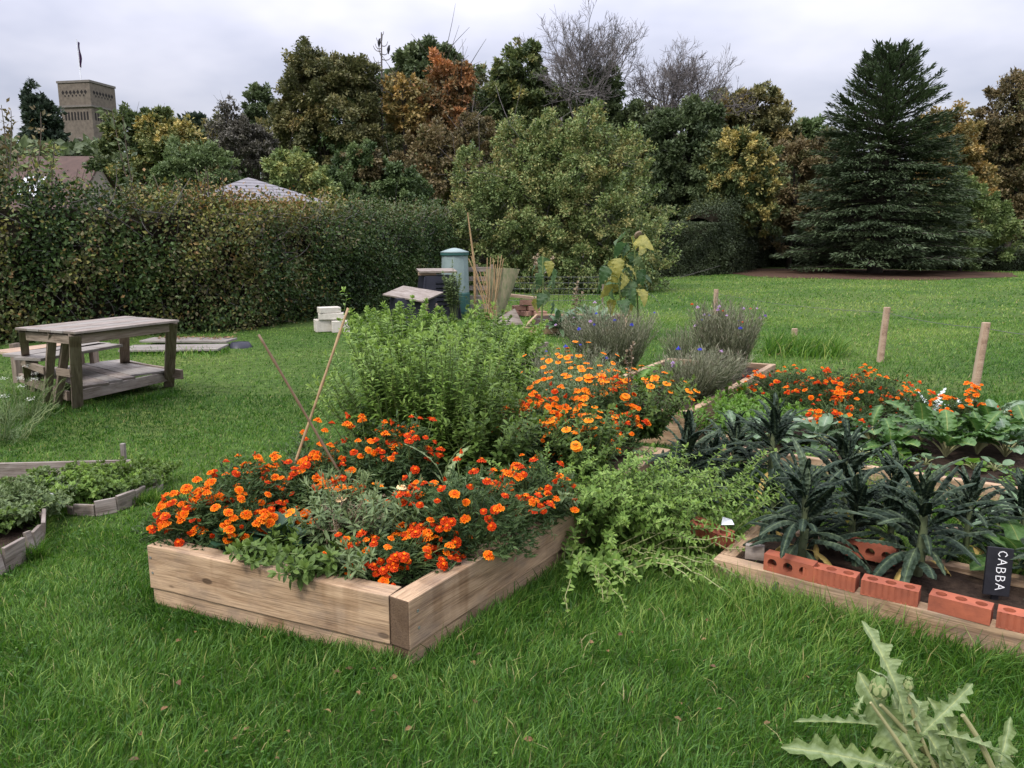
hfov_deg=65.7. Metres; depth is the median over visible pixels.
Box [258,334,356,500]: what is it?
bamboo cane
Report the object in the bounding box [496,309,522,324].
weathered wooden board
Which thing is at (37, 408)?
wild plant
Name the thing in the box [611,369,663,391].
spinach
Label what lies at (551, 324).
brassica
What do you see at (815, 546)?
kale
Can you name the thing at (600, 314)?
brassica
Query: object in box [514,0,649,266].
bare tree
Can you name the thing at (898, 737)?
artichoke plant
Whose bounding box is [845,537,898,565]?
hollow brick
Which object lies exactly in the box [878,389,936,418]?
marigold
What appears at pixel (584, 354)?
cornflower
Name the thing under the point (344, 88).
broadleaf tree
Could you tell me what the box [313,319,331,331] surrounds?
concrete block
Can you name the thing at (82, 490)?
plant
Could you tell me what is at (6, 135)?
sapling
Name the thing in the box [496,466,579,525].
calendula
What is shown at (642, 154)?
broadleaf tree
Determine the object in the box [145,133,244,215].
leafy bush
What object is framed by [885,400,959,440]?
chard
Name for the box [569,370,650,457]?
marigold
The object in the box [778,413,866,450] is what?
cabbage
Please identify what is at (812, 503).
kale
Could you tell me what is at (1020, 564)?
kale
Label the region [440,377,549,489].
bushy plant
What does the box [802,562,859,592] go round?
hollow brick
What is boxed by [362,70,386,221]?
broadleaf tree
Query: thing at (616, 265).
sunflower
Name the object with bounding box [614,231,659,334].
sunflower
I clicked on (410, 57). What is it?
broadleaf tree
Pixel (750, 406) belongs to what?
lettuce
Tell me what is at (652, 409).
calendula
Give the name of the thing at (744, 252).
hedge
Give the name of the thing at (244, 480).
marigold
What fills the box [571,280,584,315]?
dried plant
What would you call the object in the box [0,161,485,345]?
hedge
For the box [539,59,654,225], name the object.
ivy tree
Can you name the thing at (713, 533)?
hollow brick
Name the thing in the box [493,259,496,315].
cane
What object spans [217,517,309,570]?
calendula
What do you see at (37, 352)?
wooden bench
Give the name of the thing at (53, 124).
yew tree
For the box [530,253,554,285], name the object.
dried plant
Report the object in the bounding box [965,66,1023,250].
oak tree
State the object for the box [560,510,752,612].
sprawling plant
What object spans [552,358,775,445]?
raised bed
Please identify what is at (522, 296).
plank
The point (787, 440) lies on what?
cabbage
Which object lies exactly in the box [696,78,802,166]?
broadleaf tree
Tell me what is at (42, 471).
plant
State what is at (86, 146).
wood
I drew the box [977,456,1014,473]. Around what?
seedling
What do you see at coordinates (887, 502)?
kale
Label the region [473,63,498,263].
broadleaf tree
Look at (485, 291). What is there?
cane
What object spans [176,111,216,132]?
conifer
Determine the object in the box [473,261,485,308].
cane
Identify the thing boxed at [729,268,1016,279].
bare soil
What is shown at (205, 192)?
sapling
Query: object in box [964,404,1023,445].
chard
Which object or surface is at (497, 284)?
cane
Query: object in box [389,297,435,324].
compost bin
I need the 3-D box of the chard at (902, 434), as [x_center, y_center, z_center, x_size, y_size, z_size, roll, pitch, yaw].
[2.591,0.371,5.377,0.488,0.230,0.453,-10,14,-43]
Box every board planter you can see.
[0,443,163,516]
[0,508,46,575]
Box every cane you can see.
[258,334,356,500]
[278,308,348,508]
[471,256,489,311]
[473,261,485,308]
[479,271,491,312]
[486,258,487,311]
[488,257,490,319]
[489,264,495,316]
[492,255,501,317]
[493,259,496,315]
[493,259,503,314]
[495,256,498,308]
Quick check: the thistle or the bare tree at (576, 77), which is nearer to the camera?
the thistle
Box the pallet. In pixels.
[468,265,492,310]
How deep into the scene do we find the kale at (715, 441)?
4.86 m
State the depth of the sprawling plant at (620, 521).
3.92 m
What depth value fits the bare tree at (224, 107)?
42.84 m
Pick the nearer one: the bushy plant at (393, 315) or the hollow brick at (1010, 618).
the hollow brick at (1010, 618)
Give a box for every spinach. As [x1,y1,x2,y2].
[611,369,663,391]
[644,360,683,381]
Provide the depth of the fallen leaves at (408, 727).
2.68 m
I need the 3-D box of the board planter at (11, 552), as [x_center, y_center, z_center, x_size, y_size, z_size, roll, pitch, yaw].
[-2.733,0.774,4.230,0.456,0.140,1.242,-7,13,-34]
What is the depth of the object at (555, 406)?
4.83 m
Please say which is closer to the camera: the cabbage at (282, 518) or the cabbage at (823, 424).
the cabbage at (282, 518)
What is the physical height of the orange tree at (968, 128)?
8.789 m
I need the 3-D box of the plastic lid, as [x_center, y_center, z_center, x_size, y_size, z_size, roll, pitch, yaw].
[-4.011,-0.587,11.722,0.340,0.090,0.340,0,10,0]
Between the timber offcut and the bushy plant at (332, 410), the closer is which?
the timber offcut
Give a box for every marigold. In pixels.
[131,488,286,551]
[158,470,274,550]
[176,451,292,524]
[241,417,354,519]
[277,448,373,530]
[323,520,465,585]
[325,412,420,511]
[372,409,449,514]
[388,449,557,561]
[389,518,472,571]
[488,452,578,533]
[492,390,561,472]
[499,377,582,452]
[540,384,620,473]
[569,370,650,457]
[736,364,820,406]
[779,366,867,413]
[804,392,880,444]
[824,363,921,416]
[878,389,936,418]
[928,381,985,417]
[996,403,1022,436]
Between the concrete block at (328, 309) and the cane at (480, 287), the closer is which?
the concrete block at (328, 309)
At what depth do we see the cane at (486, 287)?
15.57 m
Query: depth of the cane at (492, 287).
15.62 m
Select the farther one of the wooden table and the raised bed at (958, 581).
the wooden table
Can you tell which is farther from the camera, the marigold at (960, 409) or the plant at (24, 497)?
the marigold at (960, 409)
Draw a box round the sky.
[0,0,1023,167]
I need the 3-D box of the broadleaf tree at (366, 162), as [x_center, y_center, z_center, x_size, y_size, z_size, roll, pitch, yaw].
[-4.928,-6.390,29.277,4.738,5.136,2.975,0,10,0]
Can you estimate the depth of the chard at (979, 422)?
5.27 m
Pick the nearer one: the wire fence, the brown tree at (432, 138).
the wire fence
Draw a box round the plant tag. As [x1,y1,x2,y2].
[721,517,733,524]
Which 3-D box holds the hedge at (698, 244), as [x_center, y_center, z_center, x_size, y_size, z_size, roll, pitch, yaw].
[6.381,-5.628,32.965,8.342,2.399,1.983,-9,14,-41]
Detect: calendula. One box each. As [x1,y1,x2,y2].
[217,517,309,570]
[267,523,383,590]
[283,467,384,552]
[313,471,427,551]
[325,533,394,579]
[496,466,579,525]
[519,340,625,404]
[526,361,647,423]
[539,402,635,482]
[589,364,699,443]
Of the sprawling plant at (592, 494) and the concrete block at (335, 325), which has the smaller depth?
the sprawling plant at (592, 494)
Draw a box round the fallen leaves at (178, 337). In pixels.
[158,335,236,339]
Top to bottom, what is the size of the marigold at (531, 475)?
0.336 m
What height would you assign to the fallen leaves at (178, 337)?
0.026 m
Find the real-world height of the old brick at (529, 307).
0.103 m
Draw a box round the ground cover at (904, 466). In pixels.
[725,434,1023,485]
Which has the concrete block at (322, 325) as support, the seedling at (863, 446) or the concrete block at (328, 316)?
the concrete block at (328, 316)
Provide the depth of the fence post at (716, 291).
16.53 m
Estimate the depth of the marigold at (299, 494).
3.70 m
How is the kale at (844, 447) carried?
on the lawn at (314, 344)
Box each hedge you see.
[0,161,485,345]
[588,220,729,277]
[678,190,775,274]
[764,236,1023,270]
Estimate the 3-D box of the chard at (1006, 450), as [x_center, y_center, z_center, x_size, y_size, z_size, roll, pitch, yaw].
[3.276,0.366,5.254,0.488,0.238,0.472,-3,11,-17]
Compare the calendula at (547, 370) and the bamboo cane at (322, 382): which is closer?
the bamboo cane at (322, 382)
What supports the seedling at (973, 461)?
on the raised bed at (989, 450)
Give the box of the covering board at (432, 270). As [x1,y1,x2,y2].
[416,268,455,272]
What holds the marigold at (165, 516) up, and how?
on the raised bed at (413, 616)
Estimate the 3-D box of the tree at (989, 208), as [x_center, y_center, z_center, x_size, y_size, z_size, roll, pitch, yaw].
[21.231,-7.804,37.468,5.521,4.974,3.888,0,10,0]
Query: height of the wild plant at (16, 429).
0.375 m
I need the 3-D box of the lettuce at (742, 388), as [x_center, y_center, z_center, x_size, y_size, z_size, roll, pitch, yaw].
[1.786,0.119,6.709,0.659,0.256,0.614,0,10,0]
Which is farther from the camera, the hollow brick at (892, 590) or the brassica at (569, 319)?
the brassica at (569, 319)
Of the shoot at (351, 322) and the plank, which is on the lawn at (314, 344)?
the shoot at (351, 322)
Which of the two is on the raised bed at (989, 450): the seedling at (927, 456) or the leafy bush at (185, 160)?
the seedling at (927, 456)
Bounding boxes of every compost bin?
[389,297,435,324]
[417,274,461,319]
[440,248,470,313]
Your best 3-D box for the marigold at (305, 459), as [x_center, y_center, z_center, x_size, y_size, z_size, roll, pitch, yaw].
[-0.998,0.431,3.899,0.563,0.466,0.602,-8,13,-36]
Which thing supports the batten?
on the compost bin at (432, 282)
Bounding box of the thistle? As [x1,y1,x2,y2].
[405,440,493,483]
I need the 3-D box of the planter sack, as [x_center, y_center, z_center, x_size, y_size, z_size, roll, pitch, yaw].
[-0.185,-1.792,15.729,0.680,1.004,0.117,0,10,0]
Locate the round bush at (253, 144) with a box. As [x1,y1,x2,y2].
[216,113,279,181]
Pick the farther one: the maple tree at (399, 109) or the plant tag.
the maple tree at (399, 109)
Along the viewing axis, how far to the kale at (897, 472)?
4.50 m
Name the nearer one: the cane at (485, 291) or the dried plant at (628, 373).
the dried plant at (628, 373)
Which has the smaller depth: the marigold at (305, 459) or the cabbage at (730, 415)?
the marigold at (305, 459)
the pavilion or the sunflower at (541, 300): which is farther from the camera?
the pavilion
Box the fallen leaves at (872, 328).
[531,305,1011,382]
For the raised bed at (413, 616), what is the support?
on the lawn at (314, 344)
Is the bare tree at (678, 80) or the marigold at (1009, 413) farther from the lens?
the bare tree at (678, 80)
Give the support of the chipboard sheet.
on the compost bin at (430, 305)
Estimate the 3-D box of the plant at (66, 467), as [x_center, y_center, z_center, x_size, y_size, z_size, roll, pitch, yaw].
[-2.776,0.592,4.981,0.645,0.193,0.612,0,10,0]
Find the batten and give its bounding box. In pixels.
[418,272,435,274]
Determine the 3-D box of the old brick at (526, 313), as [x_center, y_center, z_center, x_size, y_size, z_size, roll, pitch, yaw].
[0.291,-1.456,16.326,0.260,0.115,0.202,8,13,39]
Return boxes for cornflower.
[522,340,620,395]
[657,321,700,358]
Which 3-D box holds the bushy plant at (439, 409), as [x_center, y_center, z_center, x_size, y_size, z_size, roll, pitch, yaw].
[-0.413,0.066,4.438,0.684,0.941,0.618,-7,12,-32]
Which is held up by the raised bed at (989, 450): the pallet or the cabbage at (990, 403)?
the cabbage at (990, 403)
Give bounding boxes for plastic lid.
[229,341,251,348]
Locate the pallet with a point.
(478, 269)
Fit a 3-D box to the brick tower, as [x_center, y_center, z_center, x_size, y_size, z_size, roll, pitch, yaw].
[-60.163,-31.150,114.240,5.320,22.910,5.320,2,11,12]
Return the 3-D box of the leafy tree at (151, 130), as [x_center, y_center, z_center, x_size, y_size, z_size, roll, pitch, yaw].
[-13.124,-7.036,29.105,4.400,6.472,2.909,0,10,0]
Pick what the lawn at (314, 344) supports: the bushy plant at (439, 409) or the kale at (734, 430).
the kale at (734, 430)
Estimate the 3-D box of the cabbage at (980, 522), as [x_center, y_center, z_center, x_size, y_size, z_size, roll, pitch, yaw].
[2.662,0.670,4.193,0.549,0.309,0.506,5,11,24]
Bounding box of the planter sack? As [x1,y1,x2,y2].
[485,268,519,317]
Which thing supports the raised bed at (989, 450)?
on the lawn at (314, 344)
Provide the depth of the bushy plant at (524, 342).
8.19 m
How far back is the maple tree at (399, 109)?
37.79 m
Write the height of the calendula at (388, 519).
0.367 m
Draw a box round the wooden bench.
[0,342,122,391]
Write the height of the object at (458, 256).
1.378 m
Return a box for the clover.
[0,425,914,767]
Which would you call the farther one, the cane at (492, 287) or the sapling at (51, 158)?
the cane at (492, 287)
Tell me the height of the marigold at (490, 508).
0.440 m
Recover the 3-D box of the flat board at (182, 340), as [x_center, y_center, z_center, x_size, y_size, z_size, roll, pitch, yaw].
[-4.865,-0.661,11.948,1.328,0.030,0.400,1,10,4]
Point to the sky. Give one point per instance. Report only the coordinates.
(183, 55)
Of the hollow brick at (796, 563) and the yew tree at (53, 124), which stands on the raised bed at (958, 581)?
the hollow brick at (796, 563)
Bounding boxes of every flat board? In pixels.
[118,344,228,351]
[139,337,236,342]
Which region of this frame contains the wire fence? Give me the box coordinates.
[507,276,603,304]
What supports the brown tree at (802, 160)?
on the lawn at (314, 344)
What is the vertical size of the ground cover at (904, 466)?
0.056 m
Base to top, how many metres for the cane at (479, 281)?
1.245 m
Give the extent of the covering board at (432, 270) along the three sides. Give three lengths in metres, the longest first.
0.740 x 0.600 x 0.041 m
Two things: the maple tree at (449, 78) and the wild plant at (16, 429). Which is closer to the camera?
the wild plant at (16, 429)
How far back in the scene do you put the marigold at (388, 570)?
3.19 m
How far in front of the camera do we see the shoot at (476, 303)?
15.66 m
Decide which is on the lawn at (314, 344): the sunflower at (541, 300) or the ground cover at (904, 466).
the sunflower at (541, 300)
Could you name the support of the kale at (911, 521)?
on the raised bed at (958, 581)
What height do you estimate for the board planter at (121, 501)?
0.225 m
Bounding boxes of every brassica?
[536,308,576,336]
[560,308,601,329]
[573,300,607,316]
[580,305,616,327]
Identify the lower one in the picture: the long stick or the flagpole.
the long stick
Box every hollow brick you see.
[690,516,734,548]
[763,549,817,581]
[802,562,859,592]
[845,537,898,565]
[860,573,920,606]
[927,588,993,625]
[995,604,1023,633]
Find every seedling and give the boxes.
[853,443,880,457]
[882,445,911,460]
[910,453,942,468]
[955,457,991,471]
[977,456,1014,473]
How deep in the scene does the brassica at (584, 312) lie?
14.00 m
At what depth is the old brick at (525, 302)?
16.21 m
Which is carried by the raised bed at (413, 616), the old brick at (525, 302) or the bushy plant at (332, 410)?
the bushy plant at (332, 410)
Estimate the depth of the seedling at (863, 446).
5.23 m
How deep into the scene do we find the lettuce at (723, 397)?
6.34 m
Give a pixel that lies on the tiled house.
(72, 164)
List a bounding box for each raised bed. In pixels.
[147,446,669,665]
[522,314,626,333]
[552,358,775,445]
[693,402,1023,500]
[712,521,1023,664]
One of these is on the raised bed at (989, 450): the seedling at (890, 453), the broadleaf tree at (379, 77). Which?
the seedling at (890, 453)
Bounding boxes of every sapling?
[0,97,52,208]
[4,140,68,209]
[71,163,229,219]
[95,106,143,213]
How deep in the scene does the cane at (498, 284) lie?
15.57 m
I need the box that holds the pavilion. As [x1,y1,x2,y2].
[178,178,327,219]
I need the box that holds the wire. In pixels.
[717,293,1023,334]
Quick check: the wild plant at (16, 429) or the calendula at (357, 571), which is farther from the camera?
the wild plant at (16, 429)
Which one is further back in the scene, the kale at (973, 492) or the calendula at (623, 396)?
the calendula at (623, 396)
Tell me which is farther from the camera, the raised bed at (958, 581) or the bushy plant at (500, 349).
the bushy plant at (500, 349)
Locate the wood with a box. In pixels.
[0,132,1023,259]
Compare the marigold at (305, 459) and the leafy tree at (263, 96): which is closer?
the marigold at (305, 459)
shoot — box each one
[338,286,358,434]
[441,259,466,320]
[465,292,484,317]
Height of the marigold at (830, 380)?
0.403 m
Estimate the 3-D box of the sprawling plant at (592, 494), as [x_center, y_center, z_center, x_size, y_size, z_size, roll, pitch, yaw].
[0.429,0.565,4.086,1.033,0.568,0.823,3,11,18]
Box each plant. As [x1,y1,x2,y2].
[0,364,70,424]
[0,394,63,446]
[0,465,73,495]
[0,479,80,527]
[0,496,61,534]
[2,457,113,498]
[27,460,143,501]
[59,456,166,497]
[99,455,182,493]
[305,342,417,460]
[306,488,385,546]
[311,308,448,460]
[336,295,455,392]
[347,302,459,369]
[380,313,507,478]
[424,299,540,445]
[427,304,512,382]
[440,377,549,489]
[461,319,557,391]
[485,442,702,536]
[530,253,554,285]
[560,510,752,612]
[568,451,771,550]
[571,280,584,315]
[617,440,818,558]
[623,341,635,444]
[781,621,1017,767]
[904,388,959,410]
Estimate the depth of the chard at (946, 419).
5.24 m
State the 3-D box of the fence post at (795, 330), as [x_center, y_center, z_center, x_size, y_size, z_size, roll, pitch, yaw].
[4.195,-0.666,11.802,0.088,0.318,0.090,0,10,0]
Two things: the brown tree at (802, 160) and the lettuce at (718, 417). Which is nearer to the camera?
the lettuce at (718, 417)
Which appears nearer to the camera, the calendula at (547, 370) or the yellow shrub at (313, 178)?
the calendula at (547, 370)
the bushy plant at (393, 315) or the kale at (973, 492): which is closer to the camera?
the kale at (973, 492)
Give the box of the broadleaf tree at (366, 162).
[324,137,442,222]
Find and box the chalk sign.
[982,546,1013,599]
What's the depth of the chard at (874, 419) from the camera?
5.57 m
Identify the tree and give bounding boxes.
[16,78,70,142]
[81,101,208,215]
[197,110,242,189]
[202,94,251,221]
[238,81,279,180]
[255,35,404,222]
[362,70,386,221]
[368,31,398,145]
[369,50,429,171]
[380,30,486,210]
[383,95,515,217]
[406,8,495,185]
[469,36,571,254]
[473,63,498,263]
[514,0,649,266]
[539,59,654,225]
[608,99,677,212]
[622,31,758,138]
[629,92,730,226]
[677,74,732,160]
[677,124,790,269]
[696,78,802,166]
[752,133,839,267]
[791,113,834,186]
[797,126,855,215]
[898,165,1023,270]
[914,98,1003,225]
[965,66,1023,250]
[966,136,1019,223]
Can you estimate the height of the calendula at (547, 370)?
0.604 m
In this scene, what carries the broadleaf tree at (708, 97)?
on the lawn at (314, 344)
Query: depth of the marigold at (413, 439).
3.94 m
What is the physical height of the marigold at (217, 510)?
0.342 m
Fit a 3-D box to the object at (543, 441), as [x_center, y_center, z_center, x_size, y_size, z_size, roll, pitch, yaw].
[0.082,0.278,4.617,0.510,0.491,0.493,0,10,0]
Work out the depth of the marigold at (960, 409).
6.04 m
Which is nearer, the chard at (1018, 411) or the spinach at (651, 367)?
the chard at (1018, 411)
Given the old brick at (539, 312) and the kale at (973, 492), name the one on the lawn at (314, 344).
the old brick at (539, 312)
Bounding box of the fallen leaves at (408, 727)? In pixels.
[129,608,875,767]
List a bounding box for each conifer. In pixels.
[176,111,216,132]
[769,38,998,272]
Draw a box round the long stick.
[467,212,476,316]
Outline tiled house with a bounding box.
[0,156,134,218]
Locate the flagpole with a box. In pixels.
[76,39,81,79]
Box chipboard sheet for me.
[383,286,442,302]
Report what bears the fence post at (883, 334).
on the lawn at (314, 344)
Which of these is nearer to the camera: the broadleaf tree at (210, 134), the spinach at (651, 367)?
the spinach at (651, 367)
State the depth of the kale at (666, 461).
4.87 m
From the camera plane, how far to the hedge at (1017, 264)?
40.28 m
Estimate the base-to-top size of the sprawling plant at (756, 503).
0.556 m
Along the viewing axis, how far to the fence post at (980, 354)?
8.45 m
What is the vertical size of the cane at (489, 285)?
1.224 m
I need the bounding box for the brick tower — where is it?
[56,80,117,141]
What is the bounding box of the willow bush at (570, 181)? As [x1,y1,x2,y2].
[438,84,717,293]
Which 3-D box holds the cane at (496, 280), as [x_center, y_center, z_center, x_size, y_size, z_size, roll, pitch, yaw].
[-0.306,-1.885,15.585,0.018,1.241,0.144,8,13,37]
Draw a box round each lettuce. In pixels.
[668,398,757,431]
[695,380,763,408]
[703,389,782,414]
[719,393,813,423]
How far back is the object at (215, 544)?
3.45 m
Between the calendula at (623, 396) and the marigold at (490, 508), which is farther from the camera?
the calendula at (623, 396)
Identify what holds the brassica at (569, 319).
on the raised bed at (537, 317)
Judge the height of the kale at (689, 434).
0.765 m
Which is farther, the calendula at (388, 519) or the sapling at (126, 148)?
the sapling at (126, 148)
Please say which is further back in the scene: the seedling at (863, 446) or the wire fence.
the wire fence
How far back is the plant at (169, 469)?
5.19 m
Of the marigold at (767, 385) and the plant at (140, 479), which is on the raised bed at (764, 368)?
the marigold at (767, 385)
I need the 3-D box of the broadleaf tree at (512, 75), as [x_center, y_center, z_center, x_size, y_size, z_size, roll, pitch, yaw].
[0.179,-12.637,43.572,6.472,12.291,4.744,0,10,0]
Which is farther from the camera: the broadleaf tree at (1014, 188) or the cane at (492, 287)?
the broadleaf tree at (1014, 188)
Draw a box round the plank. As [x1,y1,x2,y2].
[510,294,536,299]
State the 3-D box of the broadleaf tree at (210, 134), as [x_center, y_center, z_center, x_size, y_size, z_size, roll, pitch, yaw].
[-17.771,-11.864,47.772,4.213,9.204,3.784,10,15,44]
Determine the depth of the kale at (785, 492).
4.04 m
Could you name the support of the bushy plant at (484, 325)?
on the lawn at (314, 344)
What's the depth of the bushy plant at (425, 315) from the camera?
7.99 m
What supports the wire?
attached to the fence post at (883, 334)
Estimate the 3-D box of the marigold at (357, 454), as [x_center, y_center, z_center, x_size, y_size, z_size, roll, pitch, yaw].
[-0.707,0.389,4.040,0.500,0.486,0.500,0,10,0]
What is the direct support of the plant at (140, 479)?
in the board planter at (121, 501)
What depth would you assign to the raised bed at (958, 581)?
3.41 m
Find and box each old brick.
[512,305,525,310]
[520,299,531,304]
[520,310,532,315]
[525,305,539,310]
[533,311,546,315]
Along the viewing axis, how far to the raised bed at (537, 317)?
14.19 m
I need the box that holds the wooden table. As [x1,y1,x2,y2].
[15,316,183,408]
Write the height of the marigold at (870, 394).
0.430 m
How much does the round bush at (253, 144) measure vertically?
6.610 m
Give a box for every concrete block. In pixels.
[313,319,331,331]
[317,306,340,313]
[318,312,343,319]
[331,320,349,332]
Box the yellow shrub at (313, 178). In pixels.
[259,120,343,211]
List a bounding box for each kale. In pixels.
[633,409,733,515]
[649,449,680,487]
[693,424,763,504]
[694,411,767,499]
[726,392,825,498]
[730,468,797,535]
[740,437,879,589]
[784,497,847,559]
[791,414,896,533]
[808,464,901,566]
[844,474,938,554]
[856,457,991,582]
[867,439,933,520]
[931,460,1023,562]
[970,466,1023,574]
[1010,537,1023,599]
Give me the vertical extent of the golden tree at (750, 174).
6.727 m
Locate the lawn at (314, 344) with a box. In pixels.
[0,248,1023,767]
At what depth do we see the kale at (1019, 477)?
3.79 m
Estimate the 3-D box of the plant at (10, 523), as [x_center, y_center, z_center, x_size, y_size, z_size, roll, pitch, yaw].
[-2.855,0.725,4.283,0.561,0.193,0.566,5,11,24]
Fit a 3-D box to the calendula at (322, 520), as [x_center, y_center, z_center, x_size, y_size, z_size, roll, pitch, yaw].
[-0.773,0.547,3.492,0.360,0.388,0.474,2,11,11]
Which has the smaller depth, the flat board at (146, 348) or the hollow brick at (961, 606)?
the hollow brick at (961, 606)
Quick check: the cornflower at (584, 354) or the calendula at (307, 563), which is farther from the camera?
the cornflower at (584, 354)
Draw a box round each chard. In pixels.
[840,405,902,447]
[858,418,930,463]
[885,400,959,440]
[905,406,999,456]
[946,410,1023,453]
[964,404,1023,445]
[968,418,1023,456]
[1000,404,1023,440]
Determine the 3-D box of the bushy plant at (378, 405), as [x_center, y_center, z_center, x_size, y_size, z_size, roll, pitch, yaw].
[-0.739,0.045,4.512,0.724,0.955,0.713,-5,12,-24]
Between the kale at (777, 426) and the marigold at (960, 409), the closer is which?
the kale at (777, 426)
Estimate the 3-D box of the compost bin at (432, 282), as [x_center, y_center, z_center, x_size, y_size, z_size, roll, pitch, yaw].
[-1.490,-1.734,15.810,0.813,0.860,0.796,-3,11,-18]
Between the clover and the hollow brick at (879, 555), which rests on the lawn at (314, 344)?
the clover
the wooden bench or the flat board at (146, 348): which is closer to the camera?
the wooden bench
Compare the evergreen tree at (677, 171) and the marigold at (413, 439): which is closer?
the marigold at (413, 439)
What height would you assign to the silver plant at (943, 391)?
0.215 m
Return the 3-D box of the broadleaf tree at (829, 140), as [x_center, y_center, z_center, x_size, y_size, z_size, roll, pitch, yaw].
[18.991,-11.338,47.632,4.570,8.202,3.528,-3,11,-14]
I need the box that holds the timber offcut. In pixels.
[745,543,764,560]
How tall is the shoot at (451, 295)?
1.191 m
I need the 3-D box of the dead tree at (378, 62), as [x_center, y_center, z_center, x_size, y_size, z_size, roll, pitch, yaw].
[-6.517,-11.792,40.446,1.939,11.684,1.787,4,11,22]
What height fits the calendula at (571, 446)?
0.471 m
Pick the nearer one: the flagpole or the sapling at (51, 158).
the sapling at (51, 158)
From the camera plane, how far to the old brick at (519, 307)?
16.27 m
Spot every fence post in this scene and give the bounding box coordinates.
[713,289,718,313]
[791,328,797,335]
[876,307,890,361]
[970,322,990,388]
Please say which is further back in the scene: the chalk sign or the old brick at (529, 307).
the old brick at (529, 307)
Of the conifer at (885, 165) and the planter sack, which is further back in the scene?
the conifer at (885, 165)
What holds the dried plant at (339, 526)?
on the raised bed at (413, 616)
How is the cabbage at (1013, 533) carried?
on the raised bed at (958, 581)
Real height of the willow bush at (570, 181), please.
6.561 m
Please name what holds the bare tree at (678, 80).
on the lawn at (314, 344)
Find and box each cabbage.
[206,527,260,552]
[245,511,309,545]
[707,409,761,441]
[744,410,804,442]
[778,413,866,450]
[955,513,1023,570]
[972,399,1023,413]
[972,490,1021,528]
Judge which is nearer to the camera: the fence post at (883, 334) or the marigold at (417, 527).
the marigold at (417, 527)
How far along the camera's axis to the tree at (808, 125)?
56.39 m
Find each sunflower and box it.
[531,256,557,337]
[597,256,636,324]
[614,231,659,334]

